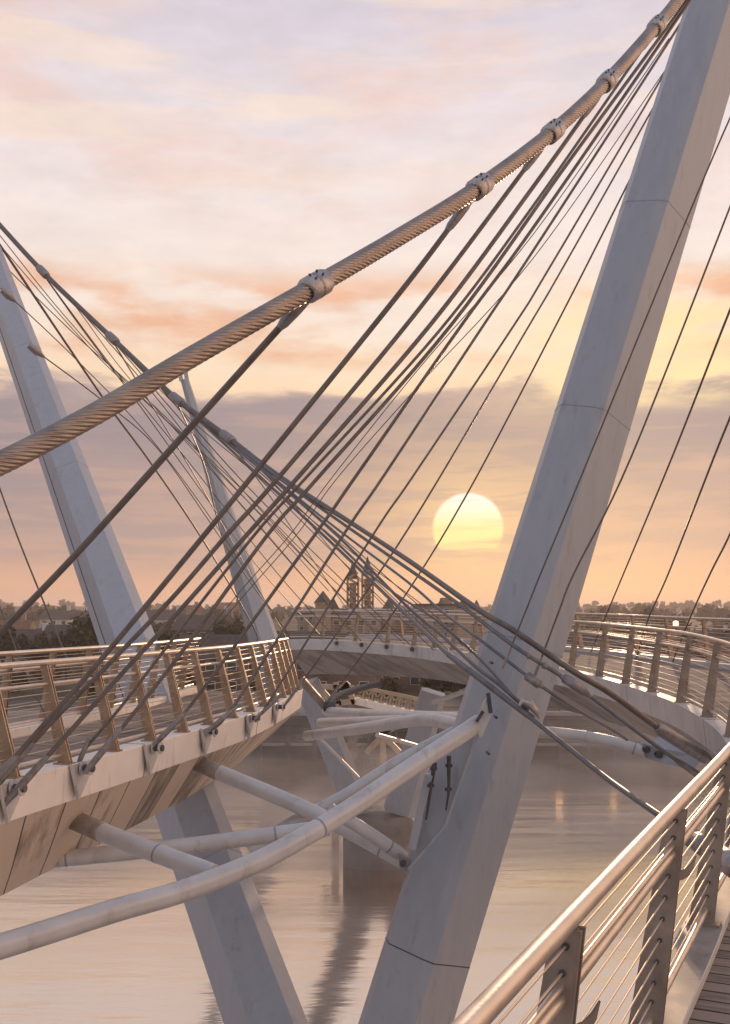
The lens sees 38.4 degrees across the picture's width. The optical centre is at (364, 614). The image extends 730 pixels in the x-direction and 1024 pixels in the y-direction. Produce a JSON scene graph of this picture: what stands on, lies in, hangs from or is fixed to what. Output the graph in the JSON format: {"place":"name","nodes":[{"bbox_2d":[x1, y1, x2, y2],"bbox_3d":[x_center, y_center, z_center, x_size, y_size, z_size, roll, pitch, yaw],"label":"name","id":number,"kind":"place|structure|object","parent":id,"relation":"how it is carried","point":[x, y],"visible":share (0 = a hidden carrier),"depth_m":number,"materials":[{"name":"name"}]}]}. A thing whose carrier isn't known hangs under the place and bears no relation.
{"place":"outdoors","nodes":[
{"label":"outdoors","id":0,"kind":"place"},
{"bbox_2d":[0,686,302,895],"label":"bridge deck","id":1,"kind":"structure","parent":0,"point":[123,790],"depth_m":13.17,"materials":[{"name":"paint"}]},
{"bbox_2d":[0,777,27,823],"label":"anchor lug","id":2,"kind":"object","parent":1,"relation":"attached to","point":[7,787],"visible":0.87,"depth_m":9.90,"materials":[{"name":"paint"}]},
{"bbox_2d":[0,488,86,708],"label":"hanger cable","id":3,"kind":"object","parent":1,"relation":"attached to","point":[57,635],"visible":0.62,"depth_m":17.54,"materials":[{"name":"metal"}]},
{"bbox_2d":[69,759,95,799],"bbox_3d":[-2.991,1.778,11.258,0.206,0.419,0.457,0,0,14],"label":"anchor lug","id":4,"kind":"object","parent":1,"relation":"attached to","point":[80,777],"visible":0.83,"depth_m":11.20,"materials":[{"name":"paint"}]},
{"bbox_2d":[83,0,687,774],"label":"hanger cable","id":5,"kind":"object","parent":4,"relation":"attached to","point":[101,752],"visible":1,"depth_m":12.00,"materials":[{"name":"metal"}]},
{"bbox_2d":[0,637,200,726],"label":"railing","id":6,"kind":"object","parent":1,"relation":"on","point":[9,655],"visible":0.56,"depth_m":16.16,"materials":[{"name":"metal"}]},
{"bbox_2d":[69,813,217,875],"bbox_3d":[-2.611,2.509,11.570,2.318,0.651,0.221,0,0,27],"label":"bracing tube","id":7,"kind":"object","parent":1,"relation":"attached to","point":[93,828],"visible":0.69,"depth_m":11.40,"materials":[{"name":"paint"}]},
{"bbox_2d":[0,637,301,778],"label":"railing","id":8,"kind":"object","parent":1,"relation":"on","point":[288,686],"visible":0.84,"depth_m":13.47,"materials":[{"name":"metal"}]},
{"bbox_2d":[143,742,164,775],"bbox_3d":[-2.577,1.778,12.959,0.206,0.419,0.457,0,0,13],"label":"anchor lug","id":9,"kind":"object","parent":1,"relation":"attached to","point":[151,754],"visible":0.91,"depth_m":12.89,"materials":[{"name":"paint"}]},
{"bbox_2d":[150,0,690,747],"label":"hanger cable","id":10,"kind":"object","parent":9,"relation":"attached to","point":[280,582],"visible":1,"depth_m":13.07,"materials":[{"name":"metal"}]},
{"bbox_2d":[54,822,329,867],"bbox_3d":[-2.269,2.795,12.818,3.696,0.475,0.205,0,0,-9],"label":"bracing tube","id":11,"kind":"object","parent":1,"relation":"attached to","point":[187,845],"visible":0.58,"depth_m":12.78,"materials":[{"name":"paint"}]},
{"bbox_2d":[200,726,217,755],"bbox_3d":[-2.168,1.778,14.760,0.206,0.419,0.457,0,0,13],"label":"anchor lug","id":12,"kind":"object","parent":1,"relation":"attached to","point":[206,739],"visible":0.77,"depth_m":14.69,"materials":[{"name":"paint"}]},
{"bbox_2d":[204,23,679,733],"bbox_3d":[1.662,-4.309,15.976,8.330,11.928,0.099,0,0,-21],"label":"hanger cable","id":13,"kind":"object","parent":12,"relation":"attached to","point":[222,717],"visible":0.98,"depth_m":15.66,"materials":[{"name":"metal"}]},
{"bbox_2d":[273,702,284,725],"bbox_3d":[-1.527,1.778,18.727,0.209,0.419,0.458,0,0,0],"label":"anchor lug","id":14,"kind":"object","parent":1,"relation":"attached to","point":[276,707],"visible":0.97,"depth_m":18.64,"materials":[{"name":"paint"}]},
{"bbox_2d":[284,109,651,705],"bbox_3d":[2.207,-4.299,18.655,7.394,11.939,0.056,0,0,2],"label":"hanger cable","id":15,"kind":"object","parent":14,"relation":"attached to","point":[419,510],"visible":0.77,"depth_m":18.65,"materials":[{"name":"metal"}]},
{"bbox_2d":[193,758,399,867],"bbox_3d":[-1.034,2.682,14.573,3.443,1.357,0.235,0,0,23],"label":"bracing tube","id":16,"kind":"object","parent":1,"relation":"attached to","point":[260,789],"visible":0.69,"depth_m":14.58,"materials":[{"name":"paint"}]},
{"bbox_2d":[254,75,662,721],"bbox_3d":[2.158,-4.546,17.434,8.076,12.453,0.077,0,0,-15],"label":"hanger cable","id":17,"kind":"object","parent":1,"relation":"attached to","point":[268,705],"visible":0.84,"depth_m":17.19,"materials":[{"name":"metal"}]},
{"bbox_2d":[8,700,554,707],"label":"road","id":18,"kind":"structure","parent":0,"point":[452,703],"depth_m":81.66,"materials":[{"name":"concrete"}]},
{"bbox_2d":[321,681,400,786],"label":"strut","id":19,"kind":"object","parent":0,"point":[351,700],"visible":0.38,"depth_m":56.36,"materials":[{"name":"paint"}]},
{"bbox_2d":[0,759,729,1023],"bbox_3d":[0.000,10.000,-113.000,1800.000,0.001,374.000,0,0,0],"label":"river","id":20,"kind":"structure","parent":0,"point":[578,826],"depth_m":35.47,"materials":[{"name":"brown liquid"}]},
{"bbox_2d":[0,246,307,1023],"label":"bridge pylon","id":21,"kind":"object","parent":20,"relation":"on","point":[247,973],"visible":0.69,"depth_m":20.52,"materials":[{"name":"metal"}]},
{"bbox_2d":[0,288,15,301],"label":"cable fitting","id":22,"kind":"object","parent":21,"relation":"attached to","point":[6,294],"visible":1,"depth_m":23.63,"materials":[{"name":"metal"}]},
{"bbox_2d":[1,288,289,635],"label":"hanger cable","id":23,"kind":"object","parent":22,"relation":"attached to","point":[146,433],"visible":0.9,"depth_m":29.27,"materials":[{"name":"metal"}]},
{"bbox_2d":[27,343,44,357],"bbox_3d":[-7.424,-5.994,23.707,0.441,0.268,0.191,0,0,-44],"label":"cable fitting","id":24,"kind":"object","parent":21,"relation":"attached to","point":[34,349],"visible":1,"depth_m":23.63,"materials":[{"name":"metal"}]},
{"bbox_2d":[44,357,285,630],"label":"hanger cable","id":25,"kind":"object","parent":24,"relation":"attached to","point":[166,460],"visible":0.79,"depth_m":31.02,"materials":[{"name":"metal"}]},
{"bbox_2d":[0,244,257,641],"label":"hanger cable","id":26,"kind":"object","parent":21,"relation":"hanging from","point":[71,351],"visible":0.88,"depth_m":38.90,"materials":[{"name":"metal"}]},
{"bbox_2d":[11,272,328,590],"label":"hanger cable","id":27,"kind":"object","parent":21,"relation":"attached to","point":[159,411],"visible":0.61,"depth_m":36.26,"materials":[{"name":"metal"}]},
{"bbox_2d":[0,222,711,763],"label":"cable","id":28,"kind":"object","parent":21,"relation":"attached to","point":[682,742],"visible":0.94,"depth_m":16.30,"materials":[{"name":"metal"}]},
{"bbox_2d":[46,279,318,633],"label":"hanger cable","id":29,"kind":"object","parent":28,"relation":"hanging from","point":[167,443],"visible":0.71,"depth_m":38.22,"materials":[{"name":"metal"}]},
{"bbox_2d":[0,236,380,636],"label":"hanger cable","id":30,"kind":"object","parent":28,"relation":"hanging from","point":[160,414],"visible":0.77,"depth_m":34.35,"materials":[{"name":"metal"}]},
{"bbox_2d":[47,280,336,639],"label":"hanger cable","id":31,"kind":"object","parent":28,"relation":"hanging from","point":[179,450],"visible":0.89,"depth_m":33.13,"materials":[{"name":"metal"}]},
{"bbox_2d":[115,346,285,636],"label":"hanger cable","id":32,"kind":"object","parent":28,"relation":"hanging from","point":[189,467],"visible":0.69,"depth_m":35.54,"materials":[{"name":"metal"}]},
{"bbox_2d":[178,406,248,639],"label":"hanger cable","id":33,"kind":"object","parent":28,"relation":"hanging from","point":[213,502],"visible":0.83,"depth_m":32.10,"materials":[{"name":"metal"}]},
{"bbox_2d":[77,309,353,635],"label":"hanger cable","id":34,"kind":"object","parent":28,"relation":"hanging from","point":[198,455],"visible":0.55,"depth_m":36.28,"materials":[{"name":"metal"}]},
{"bbox_2d":[89,321,360,640],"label":"hanger cable","id":35,"kind":"object","parent":28,"relation":"hanging from","point":[220,479],"visible":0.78,"depth_m":32.47,"materials":[{"name":"metal"}]},
{"bbox_2d":[120,350,383,642],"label":"hanger cable","id":36,"kind":"object","parent":28,"relation":"hanging from","point":[250,498],"visible":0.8,"depth_m":31.43,"materials":[{"name":"metal"}]},
{"bbox_2d":[160,388,409,644],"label":"hanger cable","id":37,"kind":"object","parent":28,"relation":"hanging from","point":[282,521],"visible":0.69,"depth_m":30.08,"materials":[{"name":"metal"}]},
{"bbox_2d":[187,411,433,650],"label":"hanger cable","id":38,"kind":"object","parent":28,"relation":"hanging from","point":[336,555],"visible":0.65,"depth_m":29.31,"materials":[{"name":"metal"}]},
{"bbox_2d":[207,426,447,649],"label":"hanger cable","id":39,"kind":"object","parent":28,"relation":"hanging from","point":[335,542],"visible":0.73,"depth_m":28.06,"materials":[{"name":"metal"}]},
{"bbox_2d":[213,431,528,711],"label":"hanger cable","id":40,"kind":"object","parent":28,"relation":"hanging from","point":[476,667],"visible":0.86,"depth_m":16.39,"materials":[{"name":"grey metal"}]},
{"bbox_2d":[236,447,628,740],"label":"hanger cable","id":41,"kind":"object","parent":28,"relation":"hanging from","point":[532,680],"visible":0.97,"depth_m":13.93,"materials":[{"name":"grey metal"}]},
{"bbox_2d":[191,414,729,877],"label":"hanger cable","id":42,"kind":"object","parent":28,"relation":"hanging from","point":[697,842],"visible":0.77,"depth_m":13.00,"materials":[{"name":"grey metal"}]},
{"bbox_2d":[323,529,534,717],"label":"hanger cable","id":43,"kind":"object","parent":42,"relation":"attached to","point":[436,620],"visible":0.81,"depth_m":15.81,"materials":[{"name":"grey metal"}]},
{"bbox_2d":[235,446,699,776],"bbox_3d":[-0.256,-0.919,17.832,2.239,6.105,12.690,0,0,-36],"label":"hanger cable","id":44,"kind":"object","parent":28,"relation":"hanging from","point":[575,685],"visible":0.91,"depth_m":13.09,"materials":[{"name":"grey metal"}]},
{"bbox_2d":[300,677,444,870],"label":"river pier","id":45,"kind":"structure","parent":20,"relation":"in","point":[394,821],"depth_m":41.23,"materials":[{"name":"paint"}]},
{"bbox_2d":[348,685,428,772],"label":"truss footbridge","id":46,"kind":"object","parent":20,"relation":"in","point":[368,703],"visible":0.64,"depth_m":57.88,"materials":[{"name":"paint"}]},
{"bbox_3d":[-0.209,10.050,13.514,8.160,1.900,6.800,0,0,0],"label":"concrete pier","id":47,"kind":"object","parent":20,"relation":"in","visible":0},
{"bbox_2d":[358,0,729,1023],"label":"bridge pylon","id":48,"kind":"object","parent":47,"relation":"on","point":[470,794],"visible":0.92,"depth_m":14.77,"materials":[{"name":"metal"}]},
{"bbox_2d":[0,715,480,959],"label":"bracing tube","id":49,"kind":"object","parent":48,"relation":"attached to","point":[35,935],"visible":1,"depth_m":10.69,"materials":[{"name":"paint"}]},
{"bbox_2d":[0,0,684,476],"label":"cable","id":50,"kind":"object","parent":48,"relation":"attached to","point":[314,286],"visible":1,"depth_m":7.98,"materials":[{"name":"metal"}]},
{"bbox_2d":[0,303,308,636],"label":"hanger cable","id":51,"kind":"object","parent":50,"relation":"hanging from","point":[286,320],"visible":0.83,"depth_m":8.39,"materials":[{"name":"metal"}]},
{"bbox_2d":[0,202,472,779],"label":"hanger cable","id":52,"kind":"object","parent":50,"relation":"hanging from","point":[450,226],"visible":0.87,"depth_m":9.58,"materials":[{"name":"metal"}]},
{"bbox_2d":[0,148,544,784],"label":"hanger cable","id":53,"kind":"object","parent":50,"relation":"hanging from","point":[284,470],"visible":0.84,"depth_m":10.16,"materials":[{"name":"metal"}]},
{"bbox_2d":[0,97,600,805],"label":"hanger cable","id":54,"kind":"object","parent":50,"relation":"hanging from","point":[28,777],"visible":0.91,"depth_m":10.57,"materials":[{"name":"metal"}]},
{"bbox_2d":[77,43,649,761],"bbox_3d":[0.167,-2.661,11.944,6.687,8.566,0.079,0,0,-11],"label":"hanger cable","id":55,"kind":"object","parent":50,"relation":"hanging from","point":[123,703],"visible":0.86,"depth_m":11.85,"materials":[{"name":"metal"}]},
{"bbox_2d":[194,38,668,647],"bbox_3d":[1.049,-4.769,19.266,8.779,10.821,0.051,0,0,10],"label":"hanger cable","id":56,"kind":"object","parent":50,"relation":"hanging from","point":[442,340],"visible":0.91,"depth_m":19.25,"materials":[{"name":"metal"}]},
{"bbox_2d":[200,72,663,646],"bbox_3d":[1.117,-4.596,19.474,8.859,10.427,0.067,0,0,12],"label":"hanger cable","id":57,"kind":"object","parent":50,"relation":"hanging from","point":[448,352],"visible":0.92,"depth_m":19.38,"materials":[{"name":"metal"}]},
{"bbox_2d":[246,726,452,852],"bbox_3d":[-0.152,2.499,14.902,3.076,1.778,0.205,0,0,-12],"label":"bracing tube","id":58,"kind":"object","parent":48,"relation":"attached to","point":[342,795],"visible":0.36,"depth_m":14.85,"materials":[{"name":"paint"}]},
{"bbox_2d":[301,713,455,740],"bbox_3d":[0.081,2.056,18.554,0.215,1.057,6.872,0,0,-23],"label":"bracing tube","id":59,"kind":"object","parent":48,"relation":"attached to","point":[445,722],"visible":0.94,"depth_m":17.80,"materials":[{"name":"paint"}]},
{"bbox_2d":[322,707,457,717],"bbox_3d":[0.271,1.935,20.456,0.211,0.837,8.883,0,0,-16],"label":"bracing tube","id":60,"kind":"object","parent":48,"relation":"attached to","point":[343,712],"visible":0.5,"depth_m":20.89,"materials":[{"name":"paint"}]},
{"bbox_2d":[299,676,335,711],"bbox_3d":[-1.113,1.871,24.394,0.873,0.853,0.629,0,0,0],"label":"bracket arm","id":61,"kind":"object","parent":60,"relation":"attached to","point":[315,695],"visible":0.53,"depth_m":24.33},
{"bbox_2d":[326,178,629,701],"bbox_3d":[2.343,-3.532,21.430,8.564,11.187,0.256,0,0,42],"label":"hanger cable","id":62,"kind":"object","parent":61,"relation":"attached to","point":[338,686],"visible":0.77,"depth_m":21.16,"materials":[{"name":"metal"}]},
{"bbox_2d":[315,715,402,726],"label":"bracing tube","id":63,"kind":"object","parent":60,"relation":"attached to","point":[331,722],"visible":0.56,"depth_m":20.91,"materials":[{"name":"paint"}]},
{"bbox_2d":[398,854,410,877],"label":"joint block","id":64,"kind":"structure","parent":48,"relation":"attached to","point":[404,862],"depth_m":13.64,"materials":[{"name":"metal"}]},
{"bbox_2d":[326,803,407,858],"bbox_3d":[0.032,2.865,13.750,1.120,0.835,0.185,0,0,-17],"label":"bracing tube","id":65,"kind":"object","parent":64,"relation":"attached to","point":[375,837],"visible":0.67,"depth_m":13.71,"materials":[{"name":"paint"}]},
{"bbox_2d":[501,117,729,668],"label":"hanger cable","id":66,"kind":"object","parent":48,"relation":"attached to","point":[506,658],"visible":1,"depth_m":13.14,"materials":[{"name":"metal"}]},
{"bbox_2d":[538,726,698,767],"bbox_3d":[3.558,1.887,15.195,2.520,0.560,0.548,0,0,18],"label":"bracing tube","id":67,"kind":"object","parent":48,"relation":"attached to","point":[646,749],"visible":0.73,"depth_m":15.01,"materials":[{"name":"paint"}]},
{"bbox_2d":[0,606,729,710],"bbox_3d":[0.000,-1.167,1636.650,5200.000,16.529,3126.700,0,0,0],"label":"ground","id":68,"kind":"structure","parent":0,"point":[67,686],"depth_m":97.19,"materials":[{"name":"green plant"}]},
{"bbox_2d":[0,614,35,628],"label":"house","id":69,"kind":"structure","parent":68,"relation":"on","point":[22,623],"depth_m":149.43,"materials":[{"name":"tile"}]},
{"bbox_2d":[0,625,38,660],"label":"bank tree","id":70,"kind":"object","parent":68,"relation":"on","point":[6,643],"visible":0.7,"depth_m":110.95,"materials":[{"name":"green plant"}]},
{"bbox_2d":[13,623,47,646],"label":"house","id":71,"kind":"structure","parent":68,"relation":"on","point":[29,633],"depth_m":127.47,"materials":[{"name":"stone"}]},
{"bbox_2d":[26,630,58,660],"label":"bank tree","id":72,"kind":"object","parent":68,"relation":"on","point":[42,641],"visible":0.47,"depth_m":115.07,"materials":[{"name":"green plant"}]},
{"bbox_2d":[38,606,80,627],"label":"house","id":73,"kind":"structure","parent":68,"relation":"on","point":[60,617],"depth_m":258.12,"materials":[{"name":"stone"}]},
{"bbox_2d":[47,631,89,679],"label":"tree","id":74,"kind":"object","parent":68,"relation":"on","point":[66,641],"visible":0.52,"depth_m":107.50,"materials":[{"name":"green plant"}]},
{"bbox_2d":[42,625,107,672],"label":"house","id":75,"kind":"structure","parent":68,"relation":"on","point":[59,628],"depth_m":123.71,"materials":[{"name":"red brick"}]},
{"bbox_2d":[66,609,98,676],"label":"tree","id":76,"kind":"object","parent":68,"relation":"on","point":[84,630],"visible":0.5,"depth_m":110.58,"materials":[{"name":"green plant"}]},
{"bbox_2d":[0,603,270,638],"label":"woodland","id":77,"kind":"object","parent":68,"relation":"on","point":[31,613],"visible":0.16,"depth_m":354.53,"materials":[{"name":"green plant"}]},
{"bbox_2d":[147,605,187,624],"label":"house","id":78,"kind":"structure","parent":68,"relation":"on","point":[165,615],"depth_m":238.51,"materials":[{"name":"stone"}]},
{"bbox_2d":[170,609,233,636],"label":"house","id":79,"kind":"structure","parent":68,"relation":"on","point":[193,623],"depth_m":168.53,"materials":[{"name":"stone"}]},
{"bbox_2d":[176,634,253,690],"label":"house","id":80,"kind":"structure","parent":68,"relation":"on","point":[219,639],"depth_m":89.73,"materials":[{"name":"stone"}]},
{"bbox_2d":[212,619,242,633],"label":"bank tree","id":81,"kind":"object","parent":68,"relation":"on","point":[221,629],"visible":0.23,"depth_m":114.46,"materials":[{"name":"green plant"}]},
{"bbox_2d":[0,666,466,696],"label":"hedge","id":82,"kind":"object","parent":68,"relation":"on","point":[391,684],"visible":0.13,"depth_m":90.40,"materials":[{"name":"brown plant"}]},
{"bbox_2d":[179,372,304,710],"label":"bridge pylon","id":83,"kind":"object","parent":68,"relation":"on","point":[251,601],"visible":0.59,"depth_m":76.84,"materials":[{"name":"metal"}]},
{"bbox_2d":[296,613,338,630],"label":"apartment block","id":84,"kind":"structure","parent":68,"relation":"on","point":[302,623],"depth_m":144.73,"materials":[{"name":"brick"}]},
{"bbox_2d":[314,591,331,630],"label":"turret","id":85,"kind":"object","parent":68,"relation":"on","point":[320,603],"visible":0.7,"depth_m":139.00,"materials":[{"name":"stone"}]},
{"bbox_2d":[7,711,655,758],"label":"quay wall","id":86,"kind":"structure","parent":68,"relation":"on","point":[284,740],"depth_m":73.00,"materials":[{"name":"concrete"}]},
{"bbox_2d":[291,626,378,696],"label":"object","id":87,"kind":"structure","parent":68,"relation":"on","point":[355,680],"depth_m":89.73,"materials":[{"name":"stone"}]},
{"bbox_2d":[217,604,490,621],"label":"woodland","id":88,"kind":"object","parent":68,"relation":"on","point":[279,612],"visible":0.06,"depth_m":432.44,"materials":[{"name":"green plant"}]},
{"bbox_2d":[331,610,381,632],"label":"apartment block","id":89,"kind":"structure","parent":68,"relation":"on","point":[334,621],"depth_m":142.04,"materials":[{"name":"brick"}]},
{"bbox_2d":[0,599,729,610],"bbox_3d":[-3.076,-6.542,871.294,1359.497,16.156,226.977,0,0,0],"label":"woodland","id":90,"kind":"object","parent":68,"relation":"on","point":[686,604],"visible":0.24,"depth_m":881.09,"materials":[{"name":"green plant"}]},
{"bbox_2d":[337,556,411,628],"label":"church","id":91,"kind":"structure","parent":68,"relation":"on","point":[367,597],"depth_m":149.10,"materials":[{"name":"stone"}]},
{"bbox_2d":[364,625,423,690],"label":"house","id":92,"kind":"structure","parent":68,"relation":"on","point":[410,684],"depth_m":95.58,"materials":[{"name":"stone"}]},
{"bbox_2d":[413,598,456,636],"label":"apartment block","id":93,"kind":"structure","parent":68,"relation":"on","point":[445,604],"depth_m":138.07,"materials":[{"name":"stone"}]},
{"bbox_2d":[455,601,472,639],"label":"turret","id":94,"kind":"object","parent":68,"relation":"on","point":[465,634],"visible":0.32,"depth_m":134.10,"materials":[{"name":"stone"}]},
{"bbox_2d":[483,603,729,633],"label":"woodland","id":95,"kind":"object","parent":68,"relation":"on","point":[706,610],"visible":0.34,"depth_m":361.00,"materials":[{"name":"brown plant"}]},
{"bbox_2d":[578,626,667,654],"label":"house","id":96,"kind":"structure","parent":68,"relation":"on","point":[618,644],"depth_m":91.07,"materials":[{"name":"stone"}]},
{"bbox_2d":[691,639,729,663],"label":"house","id":97,"kind":"structure","parent":68,"relation":"on","point":[698,643],"depth_m":91.19,"materials":[{"name":"tile"}]},
{"bbox_2d":[0,0,729,609],"label":"sky","id":98,"kind":"structure","parent":0,"point":[177,168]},
{"bbox_2d":[288,636,729,1023],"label":"bridge deck","id":99,"kind":"structure","parent":0,"point":[699,992],"depth_m":20.81,"materials":[{"name":"grey paint"}]},
{"bbox_2d":[0,245,404,644],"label":"hanger cable","id":100,"kind":"object","parent":99,"relation":"attached to","point":[186,438],"visible":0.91,"depth_m":33.46,"materials":[{"name":"metal"}]},
{"bbox_2d":[325,680,380,701],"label":"bracing tube","id":101,"kind":"object","parent":99,"relation":"attached to","point":[337,696],"visible":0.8,"depth_m":29.81,"materials":[{"name":"metal"}]},
{"bbox_2d":[290,610,729,1023],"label":"railing","id":102,"kind":"object","parent":99,"relation":"on","point":[556,946],"visible":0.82,"depth_m":4.67,"materials":[{"name":"metal"}]},
{"bbox_2d":[348,609,729,662],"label":"railing","id":103,"kind":"object","parent":99,"relation":"on","point":[704,628],"visible":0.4,"depth_m":29.18,"materials":[{"name":"metal"}]},
{"bbox_2d":[534,206,729,675],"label":"hanger cable","id":104,"kind":"object","parent":99,"relation":"attached to","point":[612,498],"visible":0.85,"depth_m":13.25,"materials":[{"name":"metal"}]},
{"bbox_2d":[590,308,729,652],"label":"hanger cable","id":105,"kind":"object","parent":99,"relation":"attached to","point":[706,369],"visible":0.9,"depth_m":19.42,"materials":[{"name":"metal"}]},
{"bbox_2d":[636,416,729,657],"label":"hanger cable","id":106,"kind":"object","parent":99,"relation":"attached to","point":[713,458],"visible":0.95,"depth_m":19.52,"materials":[{"name":"metal"}]},
{"bbox_2d":[672,532,729,661],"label":"hanger cable","id":107,"kind":"object","parent":99,"relation":"attached to","point":[724,545],"visible":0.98,"depth_m":19.80,"materials":[{"name":"metal"}]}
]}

